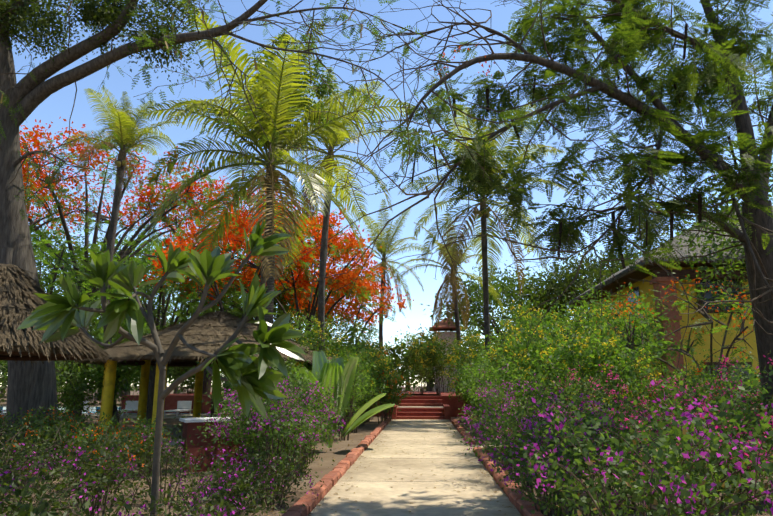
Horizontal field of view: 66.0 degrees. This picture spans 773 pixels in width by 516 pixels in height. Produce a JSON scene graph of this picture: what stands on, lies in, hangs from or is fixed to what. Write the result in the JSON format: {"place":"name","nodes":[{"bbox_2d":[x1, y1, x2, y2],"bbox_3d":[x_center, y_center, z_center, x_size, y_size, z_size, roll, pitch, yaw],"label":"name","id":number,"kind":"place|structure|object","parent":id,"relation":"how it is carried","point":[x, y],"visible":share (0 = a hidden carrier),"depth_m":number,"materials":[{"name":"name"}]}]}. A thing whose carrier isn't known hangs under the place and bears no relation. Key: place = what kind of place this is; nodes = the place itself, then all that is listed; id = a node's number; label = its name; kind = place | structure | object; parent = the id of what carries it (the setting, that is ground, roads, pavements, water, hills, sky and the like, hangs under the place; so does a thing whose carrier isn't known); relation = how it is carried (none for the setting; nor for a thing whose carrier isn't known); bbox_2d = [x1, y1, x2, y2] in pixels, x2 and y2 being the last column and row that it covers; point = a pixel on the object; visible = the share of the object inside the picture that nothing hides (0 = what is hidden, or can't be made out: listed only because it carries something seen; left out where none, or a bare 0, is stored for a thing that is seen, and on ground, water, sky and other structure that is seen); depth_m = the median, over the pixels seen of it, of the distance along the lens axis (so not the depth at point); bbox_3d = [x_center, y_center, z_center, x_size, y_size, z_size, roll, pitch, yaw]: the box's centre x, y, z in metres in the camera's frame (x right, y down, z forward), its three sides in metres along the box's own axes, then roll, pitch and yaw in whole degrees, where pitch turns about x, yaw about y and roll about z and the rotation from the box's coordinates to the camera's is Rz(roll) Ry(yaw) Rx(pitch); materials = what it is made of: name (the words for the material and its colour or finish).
{"place":"outdoors","nodes":[
{"label":"outdoors","id":0,"kind":"place"},
{"bbox_2d":[0,386,772,515],"bbox_3d":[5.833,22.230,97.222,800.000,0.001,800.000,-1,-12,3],"label":"ground","id":1,"kind":"structure","parent":0,"point":[338,456],"depth_m":9.81,"materials":[{"name":"brown soil"}]},
{"bbox_2d":[0,247,112,367],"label":"thatch parasol","id":2,"kind":"object","parent":1,"relation":"on","point":[20,301],"visible":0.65,"depth_m":9.04,"materials":[{"name":"brown plant"}]},
{"bbox_2d":[21,152,108,243],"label":"flowering tree","id":3,"kind":"object","parent":1,"relation":"on","point":[31,186],"visible":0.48,"depth_m":26.23,"materials":[{"name":"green plant"}]},
{"bbox_2d":[30,215,152,321],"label":"tree","id":4,"kind":"object","parent":1,"relation":"on","point":[62,245],"visible":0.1,"depth_m":39.41,"materials":[{"name":"green plant"}]},
{"bbox_2d":[29,225,164,339],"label":"tree","id":5,"kind":"object","parent":1,"relation":"on","point":[38,233],"visible":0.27,"depth_m":22.10,"materials":[{"name":"green plant"}]},
{"bbox_2d":[19,117,224,419],"bbox_3d":[-14.066,0.552,27.922,13.899,13.613,14.029,-1,-12,3],"label":"flowering tree","id":6,"kind":"object","parent":1,"relation":"on","point":[100,218],"visible":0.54,"depth_m":27.97,"materials":[{"name":"red plant"}]},
{"bbox_2d":[62,86,185,425],"bbox_3d":[-10.203,-0.249,21.857,3.748,12.751,4.620,11,-16,-42],"label":"palm","id":7,"kind":"object","parent":1,"relation":"on","point":[127,131],"visible":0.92,"depth_m":22.40,"materials":[{"name":"green plant"}]},
{"bbox_2d":[47,226,259,387],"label":"tree","id":8,"kind":"object","parent":1,"relation":"on","point":[144,259],"visible":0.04,"depth_m":42.66,"materials":[{"name":"green plant"}]},
{"bbox_2d":[55,232,252,421],"bbox_3d":[-10.144,2.816,25.683,8.956,8.283,8.788,-1,-12,3],"label":"tree","id":9,"kind":"object","parent":1,"relation":"on","point":[192,310],"visible":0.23,"depth_m":24.52,"materials":[{"name":"green plant"}]},
{"bbox_2d":[16,217,306,515],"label":"plumeria tree","id":10,"kind":"object","parent":1,"relation":"on","point":[249,378],"visible":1,"depth_m":4.69,"materials":[{"name":"green plant"}]},
{"bbox_2d":[0,408,333,515],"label":"shrubs","id":11,"kind":"object","parent":1,"relation":"on","point":[107,475],"visible":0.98,"depth_m":6.56,"materials":[{"name":"green plant"}]},
{"bbox_2d":[0,401,345,418],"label":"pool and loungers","id":12,"kind":"structure","parent":1,"relation":"on","point":[182,406],"depth_m":29.02,"materials":[{"name":"plastic"}]},
{"bbox_2d":[0,366,349,500],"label":"bougainvillea","id":13,"kind":"object","parent":1,"relation":"on","point":[290,419],"visible":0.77,"depth_m":9.00,"materials":[{"name":"green plant"}]},
{"bbox_2d":[108,168,301,394],"bbox_3d":[-9.660,1.770,33.414,11.548,13.562,10.703,6,-13,-27],"label":"flowering tree","id":14,"kind":"object","parent":1,"relation":"on","point":[206,387],"visible":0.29,"depth_m":32.19,"materials":[{"name":"red plant"}]},
{"bbox_2d":[71,310,345,444],"bbox_3d":[-5.527,3.654,19.289,8.604,3.934,8.676,-1,-12,3],"label":"thatched gazebo","id":15,"kind":"object","parent":1,"relation":"on","point":[212,332],"visible":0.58,"depth_m":17.29,"materials":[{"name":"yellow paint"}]},
{"bbox_2d":[179,417,246,472],"bbox_3d":[-3.194,3.458,11.106,1.250,0.915,0.600,7,-14,-28],"label":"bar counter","id":16,"kind":"object","parent":1,"relation":"on","point":[190,425],"visible":0.48,"depth_m":10.81,"materials":[{"name":"red paint"}]},
{"bbox_2d":[137,201,329,416],"bbox_3d":[-6.167,2.168,24.218,7.679,8.950,8.471,-1,-12,3],"label":"tree","id":17,"kind":"object","parent":1,"relation":"on","point":[238,225],"visible":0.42,"depth_m":23.76,"materials":[{"name":"orange plant"}]},
{"bbox_2d":[155,267,317,337],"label":"tree","id":18,"kind":"object","parent":1,"relation":"on","point":[276,309],"visible":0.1,"depth_m":28.40,"materials":[{"name":"green plant"}]},
{"bbox_2d":[177,256,347,329],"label":"tree","id":19,"kind":"object","parent":1,"relation":"on","point":[326,292],"visible":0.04,"depth_m":46.50,"materials":[{"name":"green plant"}]},
{"bbox_2d":[173,195,365,323],"bbox_3d":[-5.987,2.400,31.559,9.912,11.519,9.342,-1,-12,3],"label":"flowering tree","id":20,"kind":"object","parent":1,"relation":"on","point":[320,222],"visible":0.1,"depth_m":31.07,"materials":[{"name":"red plant"}]},
{"bbox_2d":[139,1,415,447],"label":"palm","id":21,"kind":"object","parent":1,"relation":"on","point":[277,107],"visible":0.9,"depth_m":13.53,"materials":[{"name":"green plant"}]},
{"bbox_2d":[0,293,571,398],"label":"treeline","id":22,"kind":"object","parent":1,"relation":"on","point":[174,392],"depth_m":62.93,"materials":[{"name":"green plant"}]},
{"bbox_2d":[0,0,585,464],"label":"tree","id":23,"kind":"object","parent":1,"relation":"on","point":[20,102],"visible":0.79,"depth_m":11.73,"materials":[{"name":"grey plant"}]},
{"bbox_2d":[189,306,399,463],"bbox_3d":[-2.602,3.343,19.509,5.908,4.639,16.317,-1,-12,3],"label":"hedge","id":24,"kind":"object","parent":1,"relation":"on","point":[363,387],"visible":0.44,"depth_m":20.92,"materials":[{"name":"green plant"}]},
{"bbox_2d":[0,308,591,433],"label":"backdrop hedges","id":25,"kind":"object","parent":1,"relation":"on","point":[94,375],"visible":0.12,"depth_m":20.12,"materials":[{"name":"green plant"}]},
{"bbox_2d":[233,206,389,340],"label":"flowering tree","id":26,"kind":"object","parent":1,"relation":"on","point":[336,282],"visible":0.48,"depth_m":26.04,"materials":[{"name":"orange plant"}]},
{"bbox_2d":[248,67,403,354],"bbox_3d":[-2.295,-0.451,21.024,4.928,12.791,5.464,10,-16,-40],"label":"palm","id":27,"kind":"object","parent":1,"relation":"on","point":[322,274],"visible":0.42,"depth_m":21.45,"materials":[{"name":"green plant"}]},
{"bbox_2d":[285,351,394,447],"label":"young palm","id":28,"kind":"object","parent":1,"relation":"on","point":[324,368],"visible":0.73,"depth_m":13.80,"materials":[{"name":"green plant"}]},
{"bbox_2d":[276,266,413,349],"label":"flamboyant tree","id":29,"kind":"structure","parent":1,"relation":"on","point":[358,313],"depth_m":29.34,"materials":[{"name":"orange plant"}]},
{"bbox_2d":[121,391,580,420],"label":"terrace steps","id":30,"kind":"structure","parent":1,"relation":"on","point":[430,405],"depth_m":28.81,"materials":[{"name":"concrete"}]},
{"bbox_2d":[429,318,463,391],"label":"pillar","id":31,"kind":"structure","parent":30,"relation":"on","point":[443,326],"depth_m":46.63,"materials":[{"name":"concrete"}]},
{"bbox_2d":[8,418,767,515],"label":"leaf litter","id":32,"kind":"object","parent":1,"relation":"on","point":[388,473],"visible":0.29,"depth_m":9.81,"materials":[{"name":"brown plant"}]},
{"bbox_2d":[347,199,432,376],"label":"palm","id":33,"kind":"object","parent":1,"relation":"on","point":[386,245],"visible":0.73,"depth_m":39.59,"materials":[{"name":"green plant"}]},
{"bbox_2d":[281,417,543,515],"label":"kerb bricks","id":34,"kind":"object","parent":1,"relation":"on","point":[330,479],"visible":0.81,"depth_m":8.84,"materials":[{"name":"red brick"}]},
{"bbox_2d":[279,316,567,424],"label":"terrace shrubs","id":35,"kind":"object","parent":1,"relation":"on","point":[436,353],"visible":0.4,"depth_m":32.44,"materials":[{"name":"green plant"}]},
{"bbox_2d":[394,213,504,381],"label":"palm","id":36,"kind":"object","parent":1,"relation":"on","point":[453,292],"visible":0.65,"depth_m":33.77,"materials":[{"name":"green plant"}]},
{"bbox_2d":[309,419,620,515],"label":"concrete path","id":37,"kind":"structure","parent":1,"relation":"on","point":[393,496],"depth_m":9.46,"materials":[{"name":"beige concrete"}]},
{"bbox_2d":[395,104,570,357],"bbox_3d":[3.975,-0.027,24.470,7.303,13.355,6.973,-1,-12,3],"label":"palm","id":38,"kind":"object","parent":1,"relation":"on","point":[485,218],"visible":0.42,"depth_m":24.76,"materials":[{"name":"green plant"}]},
{"bbox_2d":[421,260,592,342],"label":"tree","id":39,"kind":"object","parent":1,"relation":"on","point":[508,289],"visible":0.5,"depth_m":45.07,"materials":[{"name":"green plant"}]},
{"bbox_2d":[279,0,772,498],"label":"flamboyant tree","id":40,"kind":"object","parent":1,"relation":"on","point":[639,29],"visible":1,"depth_m":7.22,"materials":[{"name":"green plant"}]},
{"bbox_2d":[439,277,667,459],"bbox_3d":[4.894,3.379,18.880,6.313,4.309,15.690,-1,-12,3],"label":"hedge","id":41,"kind":"object","parent":1,"relation":"on","point":[505,361],"visible":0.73,"depth_m":13.19,"materials":[{"name":"green plant"}]},
{"bbox_2d":[511,237,640,330],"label":"dark tree","id":42,"kind":"object","parent":1,"relation":"on","point":[568,277],"visible":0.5,"depth_m":41.90,"materials":[{"name":"green plant"}]},
{"bbox_2d":[514,282,696,435],"bbox_3d":[6.660,3.000,17.516,5.121,4.512,4.893,7,-14,-29],"label":"flowering bush","id":43,"kind":"object","parent":1,"relation":"on","point":[650,338],"visible":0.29,"depth_m":17.13,"materials":[{"name":"green plant"}]},
{"bbox_2d":[450,349,772,515],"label":"bougainvillea","id":44,"kind":"object","parent":1,"relation":"on","point":[701,428],"visible":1,"depth_m":5.30,"materials":[{"name":"green plant"}]},
{"bbox_2d":[570,234,668,310],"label":"tree","id":45,"kind":"object","parent":1,"relation":"on","point":[635,255],"depth_m":55.68,"materials":[{"name":"green plant"}]},
{"bbox_2d":[565,205,772,421],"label":"yellow house","id":46,"kind":"structure","parent":1,"relation":"on","point":[622,276],"depth_m":18.83,"materials":[{"name":"paint"}]},
{"bbox_2d":[600,271,758,447],"bbox_3d":[7.267,2.396,13.442,4.639,4.044,4.729,-1,-12,3],"label":"flowering shrub","id":47,"kind":"object","parent":1,"relation":"on","point":[733,310],"visible":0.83,"depth_m":13.58,"materials":[{"name":"green plant"}]},
{"bbox_2d":[613,343,762,455],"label":"shrubs","id":48,"kind":"object","parent":1,"relation":"on","point":[707,374],"visible":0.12,"depth_m":13.28,"materials":[{"name":"green plant"}]},
{"bbox_2d":[655,154,772,326],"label":"tree","id":49,"kind":"object","parent":1,"relation":"on","point":[728,209],"visible":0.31,"depth_m":16.09,"materials":[{"name":"green plant"}]},
{"bbox_2d":[0,0,772,385],"label":"sky","id":50,"kind":"structure","parent":0,"point":[60,103],"materials":[{"name":"blue"}]},
{"bbox_2d":[395,372,404,395],"bbox_3d":[0.648,6.054,28.863,0.734,1.240,0.913,7,-14,-31],"label":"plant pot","id":51,"kind":"object","parent":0,"point":[401,381],"visible":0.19,"depth_m":28.78,"materials":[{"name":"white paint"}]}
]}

